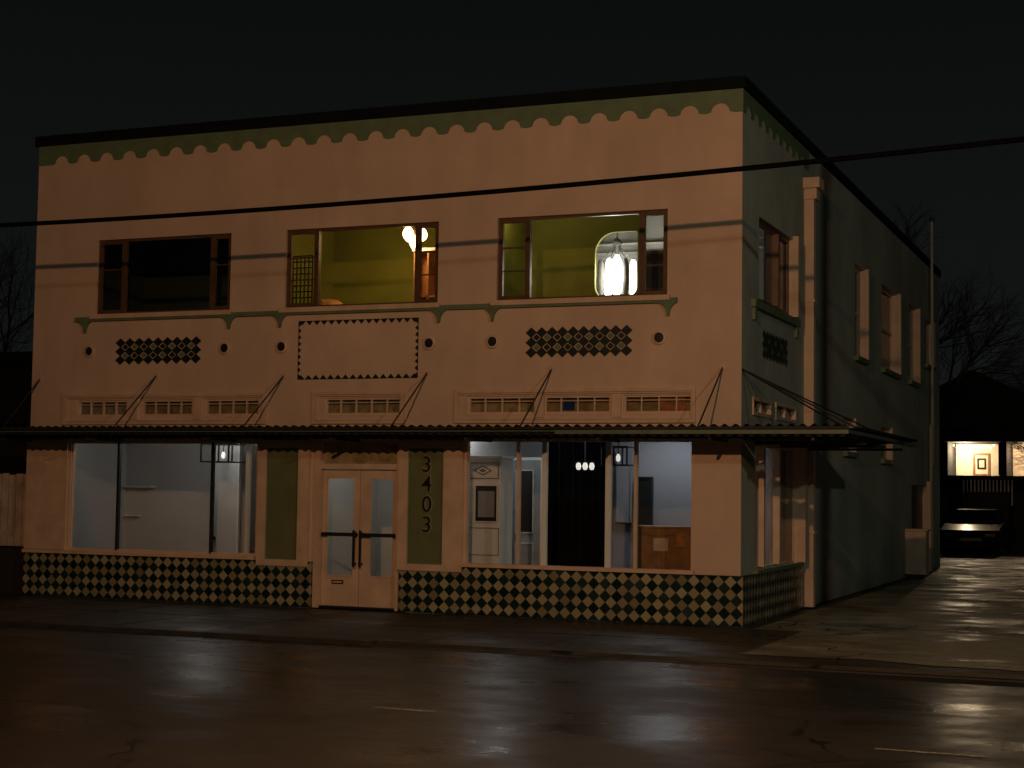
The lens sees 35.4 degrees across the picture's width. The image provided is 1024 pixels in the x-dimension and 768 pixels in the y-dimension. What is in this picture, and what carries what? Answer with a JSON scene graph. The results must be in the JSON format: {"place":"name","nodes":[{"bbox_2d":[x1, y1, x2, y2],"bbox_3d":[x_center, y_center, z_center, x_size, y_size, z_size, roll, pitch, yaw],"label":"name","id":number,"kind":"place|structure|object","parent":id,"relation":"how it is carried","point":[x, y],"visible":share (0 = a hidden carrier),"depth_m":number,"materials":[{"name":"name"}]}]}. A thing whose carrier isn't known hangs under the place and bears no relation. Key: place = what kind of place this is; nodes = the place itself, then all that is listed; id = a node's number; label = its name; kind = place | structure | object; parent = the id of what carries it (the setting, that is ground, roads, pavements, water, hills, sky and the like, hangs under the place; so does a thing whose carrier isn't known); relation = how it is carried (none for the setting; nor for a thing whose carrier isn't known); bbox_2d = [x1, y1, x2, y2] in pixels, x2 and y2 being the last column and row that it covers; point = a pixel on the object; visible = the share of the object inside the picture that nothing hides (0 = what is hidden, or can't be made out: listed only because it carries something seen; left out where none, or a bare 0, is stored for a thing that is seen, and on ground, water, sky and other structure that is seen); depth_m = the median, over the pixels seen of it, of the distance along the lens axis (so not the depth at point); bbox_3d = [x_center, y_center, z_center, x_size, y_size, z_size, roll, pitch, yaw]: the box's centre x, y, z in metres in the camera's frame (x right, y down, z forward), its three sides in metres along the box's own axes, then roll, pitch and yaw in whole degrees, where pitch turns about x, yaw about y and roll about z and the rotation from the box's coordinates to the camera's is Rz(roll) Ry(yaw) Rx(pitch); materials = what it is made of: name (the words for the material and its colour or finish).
{"place":"outdoors","nodes":[
{"label":"outdoors","id":0,"kind":"place"},
{"bbox_2d":[0,547,25,593],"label":"brick wall","id":1,"kind":"structure","parent":0,"point":[11,570],"depth_m":27.30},
{"bbox_2d":[0,473,25,545],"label":"picket fence","id":2,"kind":"object","parent":1,"relation":"on","point":[12,490],"visible":0.6,"depth_m":27.50,"materials":[{"name":"paint"}]},
{"bbox_2d":[0,626,1023,767],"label":"road","id":3,"kind":"structure","parent":0,"point":[480,724],"depth_m":13.99,"materials":[{"name":"black asphalt"}]},
{"bbox_2d":[0,636,1018,722],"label":"road seams","id":4,"kind":"object","parent":3,"relation":"on","point":[504,687],"visible":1,"depth_m":15.93,"materials":[{"name":"black asphalt"}]},
{"bbox_2d":[150,693,984,756],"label":"lane markings","id":5,"kind":"object","parent":3,"relation":"on","point":[435,711],"visible":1,"depth_m":13.88,"materials":[{"name":"paint"}]},
{"bbox_2d":[0,594,1023,682],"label":"sidewalk","id":6,"kind":"structure","parent":0,"point":[610,645],"depth_m":21.03,"materials":[{"name":"concrete"}]},
{"bbox_2d":[0,583,1023,654],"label":"pavement joints","id":7,"kind":"object","parent":6,"relation":"on","point":[486,628],"visible":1,"depth_m":22.39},
{"bbox_3d":[-21.920,-0.358,29.740,0.309,7.932,2.000,-1,-4,22],"label":"utility pole","id":8,"kind":"object","parent":6,"relation":"on","visible":0},
{"bbox_2d":[0,136,1023,226],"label":"overhead wire","id":9,"kind":"object","parent":8,"relation":"attached to","point":[619,180],"visible":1,"depth_m":20.87,"materials":[{"name":"rubber"}]},
{"bbox_2d":[0,549,1023,670],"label":"lot pavement","id":10,"kind":"structure","parent":0,"point":[971,646],"depth_m":23.86,"materials":[{"name":"concrete"}]},
{"bbox_2d":[0,351,32,547],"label":"neighbour house","id":11,"kind":"structure","parent":10,"relation":"on","point":[15,378],"depth_m":35.62,"materials":[{"name":"brick"}]},
{"bbox_2d":[0,215,35,351],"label":"bare tree","id":12,"kind":"object","parent":10,"relation":"on","point":[6,344],"visible":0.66,"depth_m":43.99,"materials":[{"name":"brown plant"}]},
{"bbox_2d":[73,444,256,552],"bbox_3d":[-5.257,2.034,27.349,4.895,2.900,2.390,-1,-4,22],"label":"shop room","id":13,"kind":"object","parent":10,"relation":"on","point":[172,508],"visible":0.24,"depth_m":28.91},
{"bbox_2d":[121,486,155,515],"bbox_3d":[-7.341,1.853,29.424,1.837,1.122,0.140,-1,-4,22],"label":"wall shelf rail","id":14,"kind":"object","parent":13,"relation":"attached to","point":[138,487],"depth_m":29.13,"materials":[{"name":"white paint"}]},
{"bbox_2d":[200,444,245,462],"bbox_3d":[-4.846,0.949,27.001,0.558,0.749,0.558,-1,-4,22],"label":"cage lantern","id":15,"kind":"object","parent":13,"relation":"hanging from","point":[223,455],"visible":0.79,"depth_m":26.96,"materials":[{"name":"black metal"}]},
{"bbox_2d":[213,446,241,552],"bbox_3d":[-4.957,2.233,27.743,0.539,2.562,0.110,-1,-4,22],"label":"partition door","id":16,"kind":"structure","parent":13,"relation":"attached to","point":[227,503],"depth_m":27.74,"materials":[{"name":"white paint"}]},
{"bbox_2d":[327,469,396,576],"bbox_3d":[-1.736,2.042,26.122,2.451,2.980,2.790,-1,-4,22],"label":"entry room","id":17,"kind":"object","parent":10,"relation":"on","point":[341,499],"visible":0.2,"depth_m":26.99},
{"bbox_2d":[293,227,435,303],"bbox_3d":[-1.853,-1.410,26.093,3.604,3.500,2.190,-1,-4,22],"label":"room","id":18,"kind":"object","parent":17,"relation":"on","point":[367,266],"visible":0.24,"depth_m":27.51,"materials":[{"name":"yellow paint"}]},
{"bbox_2d":[292,255,313,303],"bbox_3d":[-3.352,-1.667,25.702,0.374,0.785,0.020,-1,-4,22],"label":"lattice screen","id":19,"kind":"object","parent":18,"relation":"attached to","point":[301,274],"visible":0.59,"depth_m":25.70,"materials":[{"name":"brown wood"}]},
{"bbox_2d":[320,299,342,304],"bbox_3d":[-2.978,-0.536,25.890,0.600,1.679,0.600,-1,-4,22],"label":"upholstered chair","id":20,"kind":"object","parent":18,"relation":"on","point":[327,301],"visible":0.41,"depth_m":25.72,"materials":[{"name":"orange fabric"}]},
{"bbox_2d":[403,227,426,248],"bbox_3d":[-1.596,-2.673,26.047,0.419,0.958,0.408,-1,-4,22],"label":"globe chandelier","id":21,"kind":"object","parent":18,"relation":"hanging from","point":[409,234],"visible":0.75,"depth_m":25.97,"materials":[{"name":"white glass"}]},
{"bbox_2d":[412,247,434,301],"bbox_3d":[-1.301,-0.933,26.011,0.611,2.534,0.300,-1,-4,22],"label":"wooden bookcase","id":22,"kind":"object","parent":18,"relation":"on","point":[428,282],"visible":0.12,"depth_m":26.08,"materials":[{"name":"orange wood"}]},
{"bbox_2d":[26,103,742,587],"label":"front wall","id":23,"kind":"structure","parent":10,"relation":"on","point":[700,325],"depth_m":24.46,"materials":[{"name":"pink paint"}]},
{"bbox_2d":[115,336,200,363],"bbox_3d":[-5.784,-0.545,26.217,1.666,0.443,0.004,-1,-4,22],"label":"diamond vent panel","id":24,"kind":"object","parent":23,"relation":"attached to","point":[158,350],"visible":1,"depth_m":26.21,"materials":[{"name":"tile"}]},
{"bbox_2d":[103,238,228,311],"bbox_3d":[-5.427,-1.341,27.877,4.264,3.500,2.790,-1,-4,22],"label":"room","id":25,"kind":"object","parent":23,"relation":"attached to","point":[168,274],"visible":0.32,"depth_m":29.67,"materials":[{"name":"black paint"}]},
{"bbox_2d":[24,440,464,571],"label":"panelled piers","id":26,"kind":"structure","parent":23,"relation":"attached to","point":[283,505],"depth_m":24.99,"materials":[{"name":"beige paint"}]},
{"bbox_2d":[422,496,431,511],"bbox_3d":[-1.282,1.805,24.172,0.154,0.243,0.012,-1,-4,22],"label":"house number","id":27,"kind":"object","parent":26,"relation":"attached to","point":[423,504],"visible":1,"depth_m":24.17,"materials":[{"name":"metal"}]},
{"bbox_2d":[422,476,431,491],"bbox_3d":[-1.286,1.500,24.195,0.161,0.240,0.012,-1,-4,22],"label":"house number","id":28,"kind":"object","parent":26,"relation":"attached to","point":[427,483],"visible":1,"depth_m":24.18,"materials":[{"name":"metal"}]},
{"bbox_2d":[423,516,430,531],"bbox_3d":[-1.283,2.108,24.150,0.127,0.243,0.012,-1,-4,22],"label":"house number","id":29,"kind":"object","parent":26,"relation":"attached to","point":[427,524],"visible":1,"depth_m":24.14,"materials":[{"name":"metal"}]},
{"bbox_2d":[423,456,430,471],"bbox_3d":[-1.286,1.207,24.216,0.127,0.243,0.012,-1,-4,22],"label":"house number","id":30,"kind":"object","parent":26,"relation":"attached to","point":[427,463],"visible":1,"depth_m":24.20,"materials":[{"name":"metal"}]},
{"bbox_2d":[312,439,400,610],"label":"double doors","id":31,"kind":"structure","parent":23,"relation":"attached to","point":[360,587],"depth_m":24.70,"materials":[{"name":"beige paint"}]},
{"bbox_2d":[297,317,418,379],"bbox_3d":[-2.394,-0.542,24.826,2.091,0.923,0.001,-1,-4,22],"label":"zigzag sign border","id":32,"kind":"object","parent":23,"relation":"attached to","point":[415,375],"visible":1,"depth_m":24.81,"materials":[{"name":"tile"}]},
{"bbox_2d":[84,330,666,357],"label":"round vents","id":33,"kind":"object","parent":23,"relation":"attached to","point":[659,337],"visible":1,"depth_m":24.36,"materials":[{"name":"black metal"}]},
{"bbox_2d":[62,387,695,424],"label":"transom windows","id":34,"kind":"structure","parent":23,"relation":"attached to","point":[543,404],"depth_m":24.52,"materials":[{"name":"beige glass"}]},
{"bbox_2d":[66,439,693,569],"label":"shopfront frames","id":35,"kind":"structure","parent":23,"relation":"attached to","point":[250,442],"depth_m":24.01,"materials":[{"name":"white paint"}]},
{"bbox_2d":[97,209,667,313],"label":"windows","id":36,"kind":"structure","parent":23,"relation":"attached to","point":[418,261],"depth_m":24.62,"materials":[{"name":"brown wood"}]},
{"bbox_2d":[39,88,742,165],"bbox_3d":[-2.394,-3.956,25.077,12.262,0.332,0.012,-1,-4,22],"label":"scallop frieze","id":37,"kind":"object","parent":23,"relation":"attached to","point":[671,105],"visible":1,"depth_m":24.75,"materials":[{"name":"green paint"}]},
{"bbox_2d":[75,294,800,337],"bbox_3d":[-1.453,-1.047,24.790,12.002,0.315,3.203,0,-4,5],"label":"sill belt","id":38,"kind":"object","parent":23,"relation":"attached to","point":[666,301],"visible":1,"depth_m":24.55,"materials":[{"name":"green paint"}]},
{"bbox_2d":[3,363,884,436],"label":"awning tie rods","id":39,"kind":"object","parent":23,"relation":"attached to","point":[722,366],"visible":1,"depth_m":23.16,"materials":[{"name":"black metal"}]},
{"bbox_2d":[35,75,940,276],"bbox_3d":[1.569,-3.510,34.773,12.350,0.170,21.070,-1,-4,22],"label":"parapet flashing","id":40,"kind":"object","parent":23,"relation":"on","point":[761,98],"visible":0.45,"depth_m":25.04,"materials":[{"name":"black metal"}]},
{"bbox_2d":[526,325,631,357],"bbox_3d":[0.969,-0.621,23.456,1.660,0.456,0.004,-1,-4,22],"label":"diamond vent panel","id":41,"kind":"object","parent":23,"relation":"attached to","point":[583,341],"visible":1,"depth_m":23.45,"materials":[{"name":"tile"}]},
{"bbox_2d":[22,552,802,626],"bbox_3d":[-1.749,3.223,26.412,12.310,0.700,3.971,-1,-4,22],"label":"diamond tile bulkhead","id":42,"kind":"object","parent":10,"relation":"on","point":[729,601],"visible":0.98,"depth_m":23.94,"materials":[{"name":"multicoloured tile"}]},
{"bbox_2d":[22,549,803,574],"bbox_3d":[-1.758,2.842,26.369,12.355,0.055,3.904,-1,-4,22],"label":"bulkhead cap","id":43,"kind":"object","parent":42,"relation":"on","point":[692,572],"visible":1,"depth_m":23.83,"materials":[{"name":"beige paint"}]},
{"bbox_2d":[470,442,769,567],"bbox_3d":[1.562,1.965,24.884,4.494,2.900,2.990,-1,-4,22],"label":"shop room","id":44,"kind":"object","parent":10,"relation":"on","point":[666,466],"visible":0.2,"depth_m":26.17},
{"bbox_2d":[469,456,514,563],"bbox_3d":[-0.369,2.255,24.888,0.641,2.268,0.547,-1,-4,22],"label":"door","id":45,"kind":"structure","parent":44,"relation":"on","point":[491,509],"depth_m":24.68,"materials":[{"name":"paint"}]},
{"bbox_2d":[504,223,524,295],"bbox_3d":[1.662,-1.463,24.548,3.971,3.500,1.990,-1,-4,22],"label":"room","id":46,"kind":"object","parent":44,"relation":"on","point":[514,236],"visible":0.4,"depth_m":25.85,"materials":[{"name":"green paint"}]},
{"bbox_2d":[524,214,638,297],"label":"arched wall","id":47,"kind":"structure","parent":46,"relation":"attached to","point":[564,250],"depth_m":25.96,"materials":[{"name":"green paint"}]},
{"bbox_2d":[646,250,662,290],"bbox_3d":[2.335,-0.877,25.118,0.668,2.403,0.290,-1,-4,22],"label":"dark bookcase","id":48,"kind":"object","parent":46,"relation":"on","point":[654,278],"visible":0.12,"depth_m":25.09,"materials":[{"name":"brown wood"}]},
{"bbox_2d":[512,457,541,564],"bbox_3d":[0.208,2.340,26.182,0.662,2.285,0.070,-1,-4,22],"label":"grey panel door","id":49,"kind":"structure","parent":44,"relation":"attached to","point":[531,501],"depth_m":26.15,"materials":[{"name":"white paint"}]},
{"bbox_2d":[547,442,605,566],"bbox_3d":[1.011,1.998,25.428,1.029,2.889,0.160,-1,-4,22],"label":"dark curtain","id":50,"kind":"object","parent":44,"relation":"hanging from","point":[576,517],"visible":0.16,"depth_m":25.43,"materials":[{"name":"black fabric"}]},
{"bbox_2d":[575,442,594,469],"bbox_3d":[1.148,0.940,25.122,0.320,0.814,0.086,-1,-4,22],"label":"ceiling light","id":51,"kind":"object","parent":44,"relation":"hanging from","point":[585,466],"visible":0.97,"depth_m":25.08,"materials":[{"name":"white glass"}]},
{"bbox_2d":[600,442,633,465],"bbox_3d":[1.609,0.862,24.296,0.437,0.755,0.437,-1,-4,22],"label":"cage lantern","id":52,"kind":"object","parent":44,"relation":"hanging from","point":[618,456],"visible":0.72,"depth_m":24.14,"materials":[{"name":"black metal"}]},
{"bbox_2d":[616,451,632,522],"bbox_3d":[1.845,1.681,26.332,0.270,1.176,0.060,-1,-4,22],"label":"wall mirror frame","id":53,"kind":"object","parent":44,"relation":"attached to","point":[624,493],"visible":0.9,"depth_m":26.32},
{"bbox_2d":[638,477,653,524],"bbox_3d":[2.150,1.927,26.174,0.300,0.828,0.070,-1,-4,22],"label":"framed picture","id":54,"kind":"object","parent":44,"relation":"attached to","point":[645,500],"visible":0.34,"depth_m":26.15,"materials":[{"name":"paper"}]},
{"bbox_2d":[631,525,690,569],"bbox_3d":[2.261,2.715,23.588,0.922,1.251,0.496,-1,-4,22],"label":"wooden cabinet","id":55,"kind":"object","parent":44,"relation":"on","point":[664,547],"visible":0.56,"depth_m":23.37,"materials":[{"name":"brown wood"}]},
{"bbox_2d":[741,106,939,607],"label":"side wall","id":56,"kind":"structure","parent":10,"relation":"on","point":[863,512],"depth_m":29.58,"materials":[{"name":"paint"}]},
{"bbox_2d":[0,423,917,450],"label":"corrugated awning","id":57,"kind":"object","parent":56,"relation":"attached to","point":[826,437],"visible":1,"depth_m":23.46,"materials":[{"name":"metal"}]},
{"bbox_2d":[596,215,780,307],"bbox_3d":[2.486,-1.404,26.026,3.546,3.400,1.230,-1,-4,22],"label":"white back room","id":58,"kind":"object","parent":56,"relation":"attached to","point":[654,231],"visible":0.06,"depth_m":26.83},
{"bbox_2d":[597,232,636,294],"bbox_3d":[1.716,-2.259,26.202,0.636,1.673,0.543,-1,-4,22],"label":"glass pendant lamp","id":59,"kind":"object","parent":58,"relation":"hanging from","point":[616,276],"visible":0.88,"depth_m":26.09,"materials":[{"name":"white glass"}]},
{"bbox_2d":[763,330,787,365],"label":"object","id":60,"kind":"object","parent":56,"relation":"attached to","point":[780,350],"visible":1,"depth_m":24.43,"materials":[{"name":"tile"}]},
{"bbox_2d":[743,88,808,170],"bbox_3d":[4.117,-3.884,24.814,0.012,0.332,4.462,-1,-4,22],"label":"side scallop frieze","id":61,"kind":"object","parent":56,"relation":"attached to","point":[773,123],"visible":0.95,"depth_m":24.49,"materials":[{"name":"green paint"}]},
{"bbox_2d":[781,450,785,561],"bbox_3d":[4.728,2.130,26.711,0.001,2.900,2.800,-1,-4,22],"label":"shop room rear","id":62,"kind":"object","parent":56,"relation":"attached to","point":[783,505],"depth_m":25.84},
{"bbox_2d":[752,219,935,570],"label":"side windows","id":63,"kind":"structure","parent":56,"relation":"in","point":[781,409],"depth_m":25.76,"materials":[{"name":"brown metal"}]},
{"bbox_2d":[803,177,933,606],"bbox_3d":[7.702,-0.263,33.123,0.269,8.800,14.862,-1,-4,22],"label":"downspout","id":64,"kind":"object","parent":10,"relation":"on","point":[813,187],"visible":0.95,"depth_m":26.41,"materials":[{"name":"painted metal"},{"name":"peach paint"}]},
{"bbox_2d":[905,528,930,578],"bbox_3d":[9.187,3.837,36.318,0.499,1.120,0.560,-1,-4,22],"label":"utility cabinet","id":65,"kind":"object","parent":10,"relation":"on","point":[916,553],"visible":1,"depth_m":36.09,"materials":[{"name":"grey metal"}]},
{"bbox_2d":[887,191,1023,441],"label":"bare tree","id":66,"kind":"object","parent":10,"relation":"on","point":[957,385],"visible":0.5,"depth_m":48.05,"materials":[{"name":"brown plant"}]},
{"bbox_2d":[940,508,1011,555],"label":"parked car","id":67,"kind":"object","parent":10,"relation":"on","point":[976,527],"visible":0.96,"depth_m":50.35,"materials":[{"name":"paint"}]},
{"bbox_2d":[961,355,1023,476],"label":"bare tree","id":68,"kind":"object","parent":10,"relation":"on","point":[1017,418],"visible":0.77,"depth_m":49.32,"materials":[{"name":"brown plant"}]},
{"bbox_2d":[0,0,1023,390],"label":"sky","id":69,"kind":"structure","parent":0,"point":[854,76],"materials":[{"name":"black"}]},
{"bbox_2d":[882,293,884,367],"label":"window","id":70,"kind":"structure","parent":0,"point":[883,327],"depth_m":42.58,"materials":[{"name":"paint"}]},
{"bbox_2d":[939,371,1023,554],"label":"gabled house","id":71,"kind":"structure","parent":0,"point":[972,474],"depth_m":55.56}
]}

